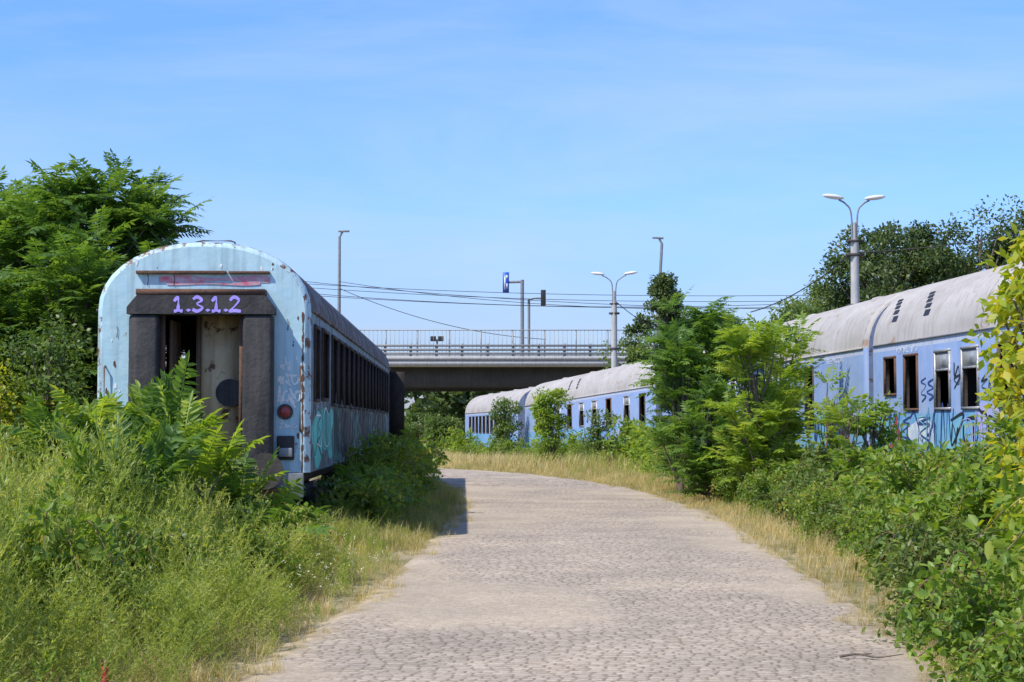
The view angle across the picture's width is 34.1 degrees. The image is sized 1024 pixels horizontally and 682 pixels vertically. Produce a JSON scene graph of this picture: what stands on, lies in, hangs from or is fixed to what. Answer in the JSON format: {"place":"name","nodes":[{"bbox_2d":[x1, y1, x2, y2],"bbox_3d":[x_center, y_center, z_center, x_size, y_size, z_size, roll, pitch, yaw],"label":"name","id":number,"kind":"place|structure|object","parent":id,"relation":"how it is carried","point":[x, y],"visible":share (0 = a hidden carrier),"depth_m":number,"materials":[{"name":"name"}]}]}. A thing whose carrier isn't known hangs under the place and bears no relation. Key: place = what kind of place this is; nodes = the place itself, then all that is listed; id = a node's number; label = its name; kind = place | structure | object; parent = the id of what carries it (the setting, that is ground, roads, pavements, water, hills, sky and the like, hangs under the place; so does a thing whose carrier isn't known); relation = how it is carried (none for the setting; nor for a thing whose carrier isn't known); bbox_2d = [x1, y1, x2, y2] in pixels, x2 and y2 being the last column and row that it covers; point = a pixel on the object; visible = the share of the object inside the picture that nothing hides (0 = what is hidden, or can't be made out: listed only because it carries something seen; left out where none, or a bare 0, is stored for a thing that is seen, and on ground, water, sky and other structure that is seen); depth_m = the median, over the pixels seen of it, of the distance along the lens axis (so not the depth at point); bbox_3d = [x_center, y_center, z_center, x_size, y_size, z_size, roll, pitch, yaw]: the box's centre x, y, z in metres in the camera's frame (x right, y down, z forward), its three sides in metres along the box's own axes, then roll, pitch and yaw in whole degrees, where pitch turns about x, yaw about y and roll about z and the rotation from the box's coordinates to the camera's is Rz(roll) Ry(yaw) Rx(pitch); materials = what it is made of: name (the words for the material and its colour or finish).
{"place":"outdoors","nodes":[
{"label":"outdoors","id":0,"kind":"place"},
{"bbox_2d":[1,436,1006,681],"bbox_3d":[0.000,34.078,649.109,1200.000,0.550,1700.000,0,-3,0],"label":"ground","id":1,"kind":"structure","parent":0,"point":[405,558],"depth_m":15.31,"materials":[{"name":"beige plant"}]},
{"bbox_2d":[0,264,27,380],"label":"tree of heaven","id":2,"kind":"object","parent":1,"relation":"on","point":[4,328],"visible":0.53,"depth_m":25.02,"materials":[{"name":"green plant"}]},
{"bbox_2d":[0,165,53,361],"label":"tree of heaven","id":3,"kind":"object","parent":1,"relation":"on","point":[3,193],"visible":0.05,"depth_m":28.61,"materials":[{"name":"green plant"}]},
{"bbox_2d":[0,350,57,442],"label":"bush","id":4,"kind":"object","parent":1,"relation":"on","point":[8,413],"visible":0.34,"depth_m":22.25,"materials":[{"name":"green plant"}]},
{"bbox_2d":[4,389,73,464],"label":"sapling","id":5,"kind":"object","parent":1,"relation":"on","point":[57,414],"visible":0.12,"depth_m":17.61,"materials":[{"name":"green plant"}]},
{"bbox_2d":[0,309,97,438],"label":"bush","id":6,"kind":"object","parent":1,"relation":"on","point":[50,375],"visible":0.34,"depth_m":22.67,"materials":[{"name":"green plant"}]},
{"bbox_2d":[0,397,126,478],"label":"sapling","id":7,"kind":"object","parent":1,"relation":"on","point":[39,409],"visible":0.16,"depth_m":16.97,"materials":[{"name":"green plant"}]},
{"bbox_2d":[0,420,140,495],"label":"bramble bush","id":8,"kind":"object","parent":1,"relation":"on","point":[11,442],"visible":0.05,"depth_m":16.90,"materials":[{"name":"green plant"}]},
{"bbox_2d":[1,493,154,669],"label":"bramble bush","id":9,"kind":"object","parent":1,"relation":"on","point":[75,542],"visible":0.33,"depth_m":11.21,"materials":[{"name":"green plant"}]},
{"bbox_2d":[0,221,166,436],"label":"tree of heaven","id":10,"kind":"object","parent":1,"relation":"on","point":[95,273],"visible":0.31,"depth_m":24.77,"materials":[{"name":"green plant"}]},
{"bbox_2d":[0,148,213,415],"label":"tree of heaven","id":11,"kind":"object","parent":1,"relation":"on","point":[135,222],"visible":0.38,"depth_m":26.82,"materials":[{"name":"green plant"}]},
{"bbox_2d":[48,412,206,517],"bbox_3d":[-3.256,1.487,14.443,1.434,1.769,0.967,1,-3,-25],"label":"sapling","id":12,"kind":"object","parent":1,"relation":"on","point":[168,451],"visible":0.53,"depth_m":14.49,"materials":[{"name":"green plant"}]},
{"bbox_2d":[47,377,210,444],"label":"sapling","id":13,"kind":"object","parent":1,"relation":"on","point":[105,406],"visible":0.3,"depth_m":17.34,"materials":[{"name":"green plant"}]},
{"bbox_2d":[51,514,220,633],"bbox_3d":[-3.103,1.806,12.886,1.219,0.979,1.378,-2,-3,35],"label":"bramble bush","id":14,"kind":"object","parent":1,"relation":"on","point":[135,539],"visible":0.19,"depth_m":12.92,"materials":[{"name":"green plant"}]},
{"bbox_2d":[93,350,206,513],"bbox_3d":[-3.670,1.300,17.177,1.194,2.413,1.664,2,-4,-39],"label":"sapling","id":15,"kind":"object","parent":1,"relation":"on","point":[155,409],"visible":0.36,"depth_m":17.11,"materials":[{"name":"green plant"}]},
{"bbox_2d":[118,376,241,499],"bbox_3d":[-3.240,1.410,16.688,1.329,2.145,1.619,2,-3,-28],"label":"sapling","id":16,"kind":"object","parent":1,"relation":"on","point":[206,465],"visible":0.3,"depth_m":16.50,"materials":[{"name":"green plant"}]},
{"bbox_2d":[0,428,414,681],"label":"broad leaved weeds","id":17,"kind":"object","parent":1,"relation":"on","point":[79,457],"visible":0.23,"depth_m":13.58,"materials":[{"name":"green plant"}]},
{"bbox_2d":[156,521,259,609],"bbox_3d":[-2.766,1.916,13.851,1.164,0.837,1.063,-2,-3,34],"label":"bramble bush","id":18,"kind":"object","parent":1,"relation":"on","point":[212,541],"visible":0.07,"depth_m":13.77,"materials":[{"name":"green plant"}]},
{"bbox_2d":[0,400,421,681],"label":"tall weeds","id":19,"kind":"object","parent":1,"relation":"on","point":[164,517],"visible":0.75,"depth_m":12.05,"materials":[{"name":"green plant"}]},
{"bbox_2d":[149,418,290,528],"bbox_3d":[-3.135,1.621,16.633,1.543,1.719,1.124,2,-4,-36],"label":"sapling","id":20,"kind":"object","parent":1,"relation":"on","point":[215,476],"visible":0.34,"depth_m":16.65,"materials":[{"name":"green plant"}]},
{"bbox_2d":[213,521,297,600],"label":"bramble bush","id":21,"kind":"object","parent":1,"relation":"on","point":[255,543],"visible":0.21,"depth_m":14.80,"materials":[{"name":"green plant"}]},
{"bbox_2d":[182,446,337,547],"bbox_3d":[-2.616,1.772,16.810,1.597,1.435,1.580,1,-3,-16],"label":"sapling","id":22,"kind":"object","parent":1,"relation":"on","point":[230,486],"visible":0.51,"depth_m":16.83,"materials":[{"name":"green plant"}]},
{"bbox_2d":[258,500,334,551],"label":"bramble bush","id":23,"kind":"object","parent":1,"relation":"on","point":[298,510],"visible":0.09,"depth_m":18.78,"materials":[{"name":"green plant"}]},
{"bbox_2d":[306,471,394,522],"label":"bramble bush","id":24,"kind":"object","parent":1,"relation":"on","point":[371,475],"visible":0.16,"depth_m":25.12,"materials":[{"name":"green plant"}]},
{"bbox_2d":[310,473,415,528],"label":"bramble bush","id":25,"kind":"object","parent":1,"relation":"on","point":[366,500],"visible":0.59,"depth_m":23.74,"materials":[{"name":"green plant"}]},
{"bbox_2d":[312,460,420,506],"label":"sapling","id":26,"kind":"object","parent":1,"relation":"on","point":[360,469],"visible":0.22,"depth_m":25.15,"materials":[{"name":"green plant"}]},
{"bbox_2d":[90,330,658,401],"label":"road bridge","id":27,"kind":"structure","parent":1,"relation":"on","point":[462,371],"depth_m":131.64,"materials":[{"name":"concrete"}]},
{"bbox_2d":[503,272,523,351],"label":"sign post","id":28,"kind":"object","parent":27,"relation":"on","point":[506,281],"visible":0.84,"depth_m":132.74,"materials":[{"name":"grey metal"}]},
{"bbox_2d":[328,464,426,515],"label":"bramble bush","id":29,"kind":"object","parent":1,"relation":"on","point":[400,478],"visible":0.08,"depth_m":26.57,"materials":[{"name":"green plant"}]},
{"bbox_2d":[295,462,480,551],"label":"shade grass","id":30,"kind":"structure","parent":1,"relation":"on","point":[419,527],"depth_m":24.91,"materials":[{"name":"plant"}]},
{"bbox_2d":[344,433,449,509],"bbox_3d":[-2.044,2.377,29.220,1.800,1.553,2.132,1,-3,-22],"label":"bramble bush","id":31,"kind":"object","parent":1,"relation":"on","point":[401,448],"visible":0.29,"depth_m":29.19,"materials":[{"name":"green plant"}]},
{"bbox_2d":[370,428,437,479],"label":"bramble bush","id":32,"kind":"object","parent":1,"relation":"on","point":[385,438],"visible":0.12,"depth_m":36.74,"materials":[{"name":"green plant"}]},
{"bbox_2d":[372,457,444,494],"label":"bramble bush","id":33,"kind":"object","parent":1,"relation":"on","point":[428,468],"visible":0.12,"depth_m":32.84,"materials":[{"name":"green plant"}]},
{"bbox_2d":[395,411,443,443],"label":"bush","id":34,"kind":"object","parent":1,"relation":"on","point":[410,418],"visible":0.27,"depth_m":115.68,"materials":[{"name":"green plant"}]},
{"bbox_2d":[419,413,464,449],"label":"bush","id":35,"kind":"object","parent":1,"relation":"on","point":[436,426],"visible":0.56,"depth_m":112.16,"materials":[{"name":"green plant"}]},
{"bbox_2d":[404,392,499,444],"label":"distant wood","id":36,"kind":"object","parent":1,"relation":"on","point":[451,403],"visible":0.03,"depth_m":171.93,"materials":[{"name":"green plant"}]},
{"bbox_2d":[445,426,480,454],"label":"bramble bush","id":37,"kind":"object","parent":1,"relation":"on","point":[460,439],"visible":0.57,"depth_m":98.98,"materials":[{"name":"green plant"}]},
{"bbox_2d":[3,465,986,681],"bbox_3d":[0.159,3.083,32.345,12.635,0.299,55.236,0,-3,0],"label":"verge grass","id":38,"kind":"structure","parent":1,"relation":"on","point":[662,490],"depth_m":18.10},
{"bbox_2d":[486,396,525,456],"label":"bush","id":39,"kind":"object","parent":1,"relation":"on","point":[504,425],"visible":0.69,"depth_m":80.23,"materials":[{"name":"green plant"}]},
{"bbox_2d":[529,386,575,462],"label":"bush","id":40,"kind":"object","parent":1,"relation":"on","point":[545,426],"visible":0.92,"depth_m":60.27,"materials":[{"name":"green plant"}]},
{"bbox_2d":[575,407,623,464],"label":"bush","id":41,"kind":"object","parent":1,"relation":"on","point":[595,433],"visible":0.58,"depth_m":57.16,"materials":[{"name":"green plant"}]},
{"bbox_2d":[591,271,636,367],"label":"street lamp","id":42,"kind":"object","parent":1,"relation":"on","point":[613,313],"visible":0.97,"depth_m":80.03,"materials":[{"name":"metal"}]},
{"bbox_2d":[597,414,646,468],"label":"bramble bush","id":43,"kind":"object","parent":1,"relation":"on","point":[625,428],"visible":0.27,"depth_m":55.63,"materials":[{"name":"green plant"}]},
{"bbox_2d":[594,340,652,369],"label":"tree","id":44,"kind":"object","parent":1,"relation":"on","point":[634,355],"visible":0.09,"depth_m":107.37,"materials":[{"name":"green plant"}]},
{"bbox_2d":[620,419,652,471],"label":"bramble bush","id":45,"kind":"object","parent":1,"relation":"on","point":[631,438],"visible":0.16,"depth_m":53.63,"materials":[{"name":"green plant"}]},
{"bbox_2d":[618,270,697,362],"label":"tree","id":46,"kind":"object","parent":1,"relation":"on","point":[663,284],"visible":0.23,"depth_m":111.74,"materials":[{"name":"green plant"}]},
{"bbox_2d":[328,447,1007,615],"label":"verge weeds","id":47,"kind":"object","parent":1,"relation":"on","point":[618,465],"visible":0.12,"depth_m":47.70,"materials":[{"name":"plant"}]},
{"bbox_2d":[637,317,718,498],"bbox_3d":[3.637,1.449,35.717,2.026,3.953,1.964,0,-3,0],"label":"tree of heaven","id":48,"kind":"object","parent":1,"relation":"on","point":[688,360],"visible":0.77,"depth_m":35.65,"materials":[{"name":"green plant"}]},
{"bbox_2d":[625,285,759,493],"bbox_3d":[4.064,1.119,37.528,3.116,4.794,2.828,0,-3,0],"label":"tree of heaven","id":49,"kind":"object","parent":1,"relation":"on","point":[706,323],"visible":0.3,"depth_m":37.34,"materials":[{"name":"green plant"}]},
{"bbox_2d":[659,370,742,501],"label":"tree of heaven","id":50,"kind":"object","parent":1,"relation":"on","point":[715,390],"visible":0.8,"depth_m":33.29,"materials":[{"name":"green plant"}]},
{"bbox_2d":[707,470,748,506],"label":"bramble bush","id":51,"kind":"object","parent":1,"relation":"on","point":[731,488],"visible":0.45,"depth_m":31.82,"materials":[{"name":"green plant"}]},
{"bbox_2d":[691,309,818,491],"bbox_3d":[4.547,1.317,31.144,2.435,3.763,2.382,0,-3,0],"label":"tree of heaven","id":52,"kind":"object","parent":1,"relation":"on","point":[752,347],"visible":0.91,"depth_m":30.98,"materials":[{"name":"green plant"}]},
{"bbox_2d":[734,467,798,517],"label":"bramble bush","id":53,"kind":"object","parent":1,"relation":"on","point":[763,485],"visible":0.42,"depth_m":28.49,"materials":[{"name":"green plant"}]},
{"bbox_2d":[737,309,828,447],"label":"tree of heaven","id":54,"kind":"object","parent":1,"relation":"on","point":[788,369],"visible":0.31,"depth_m":32.74,"materials":[{"name":"green plant"}]},
{"bbox_2d":[751,454,816,483],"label":"bramble bush","id":55,"kind":"object","parent":1,"relation":"on","point":[788,464],"visible":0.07,"depth_m":30.23,"materials":[{"name":"green plant"}]},
{"bbox_2d":[769,470,839,528],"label":"bramble bush","id":56,"kind":"object","parent":1,"relation":"on","point":[789,484],"visible":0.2,"depth_m":25.14,"materials":[{"name":"green plant"}]},
{"bbox_2d":[768,295,845,322],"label":"tree","id":57,"kind":"object","parent":1,"relation":"on","point":[797,305],"visible":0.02,"depth_m":65.36,"materials":[{"name":"green plant"}]},
{"bbox_2d":[776,480,843,537],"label":"bramble bush","id":58,"kind":"object","parent":1,"relation":"on","point":[799,510],"visible":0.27,"depth_m":23.55,"materials":[{"name":"green plant"}]},
{"bbox_2d":[788,485,858,543],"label":"bramble bush","id":59,"kind":"object","parent":1,"relation":"on","point":[814,499],"visible":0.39,"depth_m":22.41,"materials":[{"name":"green plant"}]},
{"bbox_2d":[790,435,864,484],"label":"bramble bush","id":60,"kind":"object","parent":1,"relation":"on","point":[822,460],"visible":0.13,"depth_m":28.28,"materials":[{"name":"green plant"}]},
{"bbox_2d":[814,510,864,556],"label":"bramble bush","id":61,"kind":"object","parent":1,"relation":"on","point":[848,525],"visible":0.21,"depth_m":20.34,"materials":[{"name":"green plant"}]},
{"bbox_2d":[800,364,886,460],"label":"sapling","id":62,"kind":"object","parent":1,"relation":"on","point":[831,430],"visible":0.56,"depth_m":28.40,"materials":[{"name":"green plant"}]},
{"bbox_2d":[811,495,881,548],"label":"bramble bush","id":63,"kind":"object","parent":1,"relation":"on","point":[838,507],"visible":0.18,"depth_m":21.13,"materials":[{"name":"green plant"}]},
{"bbox_2d":[807,385,886,474],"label":"sapling","id":64,"kind":"object","parent":1,"relation":"on","point":[845,442],"visible":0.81,"depth_m":25.42,"materials":[{"name":"green plant"}]},
{"bbox_2d":[823,194,885,305],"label":"street lamp","id":65,"kind":"object","parent":1,"relation":"on","point":[854,254],"visible":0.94,"depth_m":50.09,"materials":[{"name":"metal"}]},
{"bbox_2d":[819,464,909,506],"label":"bramble bush","id":66,"kind":"object","parent":1,"relation":"on","point":[844,479],"visible":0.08,"depth_m":23.27,"materials":[{"name":"green plant"}]},
{"bbox_2d":[846,391,909,449],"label":"bush","id":67,"kind":"object","parent":1,"relation":"on","point":[880,436],"visible":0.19,"depth_m":28.12,"materials":[{"name":"green plant"}]},
{"bbox_2d":[808,218,953,313],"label":"tree","id":68,"kind":"object","parent":1,"relation":"on","point":[878,271],"visible":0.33,"depth_m":61.90,"materials":[{"name":"green plant"}]},
{"bbox_2d":[830,497,938,580],"bbox_3d":[3.881,2.070,17.346,1.152,0.905,0.973,0,-3,4],"label":"bramble bush","id":69,"kind":"object","parent":1,"relation":"on","point":[878,513],"visible":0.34,"depth_m":17.21,"materials":[{"name":"green plant"}]},
{"bbox_2d":[837,485,934,560],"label":"bramble bush","id":70,"kind":"object","parent":1,"relation":"on","point":[901,497],"visible":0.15,"depth_m":19.32,"materials":[{"name":"green plant"}]},
{"bbox_2d":[824,438,977,480],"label":"bramble bush","id":71,"kind":"object","parent":1,"relation":"on","point":[912,445],"visible":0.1,"depth_m":25.23,"materials":[{"name":"green plant"}]},
{"bbox_2d":[847,440,986,525],"bbox_3d":[5.172,2.002,21.328,2.013,1.515,1.700,-2,-3,30],"label":"bramble bush","id":72,"kind":"object","parent":1,"relation":"on","point":[896,469],"visible":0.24,"depth_m":21.17,"materials":[{"name":"green plant"}]},
{"bbox_2d":[859,240,980,295],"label":"tree","id":73,"kind":"object","parent":1,"relation":"on","point":[962,271],"visible":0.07,"depth_m":62.85,"materials":[{"name":"green plant"}]},
{"bbox_2d":[861,540,990,625],"bbox_3d":[3.414,1.925,13.405,1.065,0.769,1.204,1,-3,-26],"label":"bramble bush","id":74,"kind":"object","parent":1,"relation":"on","point":[896,572],"visible":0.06,"depth_m":13.45,"materials":[{"name":"green plant"}]},
{"bbox_2d":[849,511,1007,648],"bbox_3d":[3.104,1.753,12.260,1.295,1.027,1.146,-1,-3,22],"label":"bramble bush","id":75,"kind":"object","parent":1,"relation":"on","point":[923,543],"visible":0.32,"depth_m":12.15,"materials":[{"name":"green plant"}]},
{"bbox_2d":[887,539,1023,681],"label":"bramble bush","id":76,"kind":"object","parent":1,"relation":"on","point":[938,582],"visible":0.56,"depth_m":9.36,"materials":[{"name":"green plant"}]},
{"bbox_2d":[892,435,1023,540],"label":"bramble bush","id":77,"kind":"object","parent":1,"relation":"on","point":[957,478],"visible":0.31,"depth_m":16.68,"materials":[{"name":"green plant"}]},
{"bbox_2d":[892,194,1023,288],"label":"tree","id":78,"kind":"object","parent":1,"relation":"on","point":[944,261],"visible":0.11,"depth_m":62.83,"materials":[{"name":"green plant"}]},
{"bbox_2d":[905,459,1020,540],"bbox_3d":[4.898,1.880,17.290,1.625,1.335,1.925,-2,-3,34],"label":"bramble bush","id":79,"kind":"object","parent":1,"relation":"on","point":[932,486],"visible":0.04,"depth_m":17.39,"materials":[{"name":"green plant"}]},
{"bbox_2d":[910,567,1023,678],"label":"bramble bush","id":80,"kind":"object","parent":1,"relation":"on","point":[999,599],"visible":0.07,"depth_m":10.65,"materials":[{"name":"green plant"}]},
{"bbox_2d":[925,432,1013,483],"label":"bramble bush","id":81,"kind":"object","parent":1,"relation":"on","point":[981,446],"visible":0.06,"depth_m":22.66,"materials":[{"name":"green plant"}]},
{"bbox_2d":[951,602,1023,681],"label":"bramble bush","id":82,"kind":"object","parent":1,"relation":"on","point":[1015,630],"visible":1,"depth_m":8.27,"materials":[{"name":"green plant"}]},
{"bbox_2d":[961,221,1023,542],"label":"bush","id":83,"kind":"object","parent":1,"relation":"on","point":[1007,307],"visible":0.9,"depth_m":14.07,"materials":[{"name":"green plant"}]},
{"bbox_2d":[962,470,1023,573],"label":"bramble bush","id":84,"kind":"object","parent":1,"relation":"on","point":[1017,530],"visible":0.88,"depth_m":11.53,"materials":[{"name":"green plant"}]},
{"bbox_2d":[962,406,1023,450],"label":"sapling","id":85,"kind":"object","parent":1,"relation":"on","point":[1008,428],"visible":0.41,"depth_m":21.51,"materials":[{"name":"green plant"}]},
{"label":"railway track","id":86,"kind":"object","parent":1,"relation":"on","visible":0},
{"bbox_2d":[96,240,404,515],"bbox_3d":[-4.290,1.256,34.461,3.303,4.096,25.430,0,-3,-2],"label":"railway carriage","id":87,"kind":"object","parent":86,"relation":"on","point":[291,363],"visible":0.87,"depth_m":22.37,"materials":[{"name":"blue paint"}]},
{"bbox_2d":[169,320,180,396],"bbox_3d":[-4.623,0.682,22.880,0.040,1.895,0.700,0,-3,-2],"label":"inner door","id":88,"kind":"structure","parent":87,"relation":"in","point":[174,327],"depth_m":22.75,"materials":[{"name":"metal"}]},
{"bbox_2d":[313,324,320,401],"bbox_3d":[-2.722,0.318,23.255,0.050,1.060,0.790,0,-3,-2],"label":"window","id":89,"kind":"structure","parent":87,"relation":"in","point":[316,327],"depth_m":23.58,"materials":[{"name":"metal"}]},
{"bbox_2d":[321,328,329,401],"bbox_3d":[-2.764,0.362,24.654,0.050,1.050,1.190,0,-3,-2],"label":"window","id":90,"kind":"structure","parent":87,"relation":"in","point":[323,330],"depth_m":25.18,"materials":[{"name":"metal"}]},
{"bbox_2d":[331,335,338,406],"bbox_3d":[-2.818,0.482,26.469,0.050,1.110,1.130,0,-3,-2],"label":"window","id":91,"kind":"structure","parent":87,"relation":"in","point":[333,337],"depth_m":26.97,"materials":[{"name":"metal"}]},
{"bbox_2d":[389,372,404,437],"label":"open door","id":92,"kind":"structure","parent":87,"relation":"in","point":[396,379],"depth_m":46.50,"materials":[{"name":"black metal"}]},
{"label":"railway track","id":93,"kind":"object","parent":1,"relation":"on","visible":0},
{"bbox_2d":[465,387,533,454],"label":"railway carriage","id":94,"kind":"object","parent":93,"relation":"on","point":[479,422],"visible":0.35,"depth_m":96.59,"materials":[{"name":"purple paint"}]},
{"bbox_2d":[524,360,662,453],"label":"railway carriage","id":95,"kind":"object","parent":93,"relation":"on","point":[610,389],"visible":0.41,"depth_m":66.26,"materials":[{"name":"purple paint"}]},
{"bbox_2d":[663,288,948,458],"bbox_3d":[7.342,1.657,44.344,2.910,4.275,25.497,0,-3,-4],"label":"railway carriage","id":96,"kind":"object","parent":93,"relation":"on","point":[845,339],"visible":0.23,"depth_m":34.01,"materials":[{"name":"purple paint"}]},
{"bbox_2d":[871,261,1023,460],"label":"railway carriage","id":97,"kind":"object","parent":93,"relation":"on","point":[919,345],"visible":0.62,"depth_m":28.04,"materials":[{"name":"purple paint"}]},
{"bbox_2d":[903,353,918,410],"bbox_3d":[6.966,0.719,29.135,0.050,1.000,0.770,0,-3,-4],"label":"window","id":98,"kind":"structure","parent":97,"relation":"in","point":[911,354],"depth_m":29.27,"materials":[{"name":"black glass"}]},
{"bbox_2d":[933,348,950,409],"bbox_3d":[7.096,0.638,27.494,0.050,1.000,0.770,0,-3,-4],"label":"window","id":99,"kind":"structure","parent":97,"relation":"in","point":[942,357],"depth_m":27.51,"materials":[{"name":"metal"}]},
{"bbox_2d":[960,345,979,409],"bbox_3d":[7.190,0.574,26.197,0.050,1.000,0.770,0,-3,-4],"label":"window","id":100,"kind":"structure","parent":97,"relation":"in","point":[969,357],"depth_m":26.29,"materials":[{"name":"metal"}]},
{"bbox_2d":[0,0,1023,423],"label":"sky","id":101,"kind":"structure","parent":0,"point":[458,145],"materials":[{"name":"blue"}]},
{"bbox_2d":[433,447,648,474],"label":"grass","id":102,"kind":"structure","parent":0,"point":[503,460],"depth_m":57.30,"materials":[{"name":"beige plant"}]},
{"bbox_2d":[237,468,961,681],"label":"road","id":103,"kind":"structure","parent":0,"point":[520,577],"depth_m":14.18,"materials":[{"name":"grey stone"}]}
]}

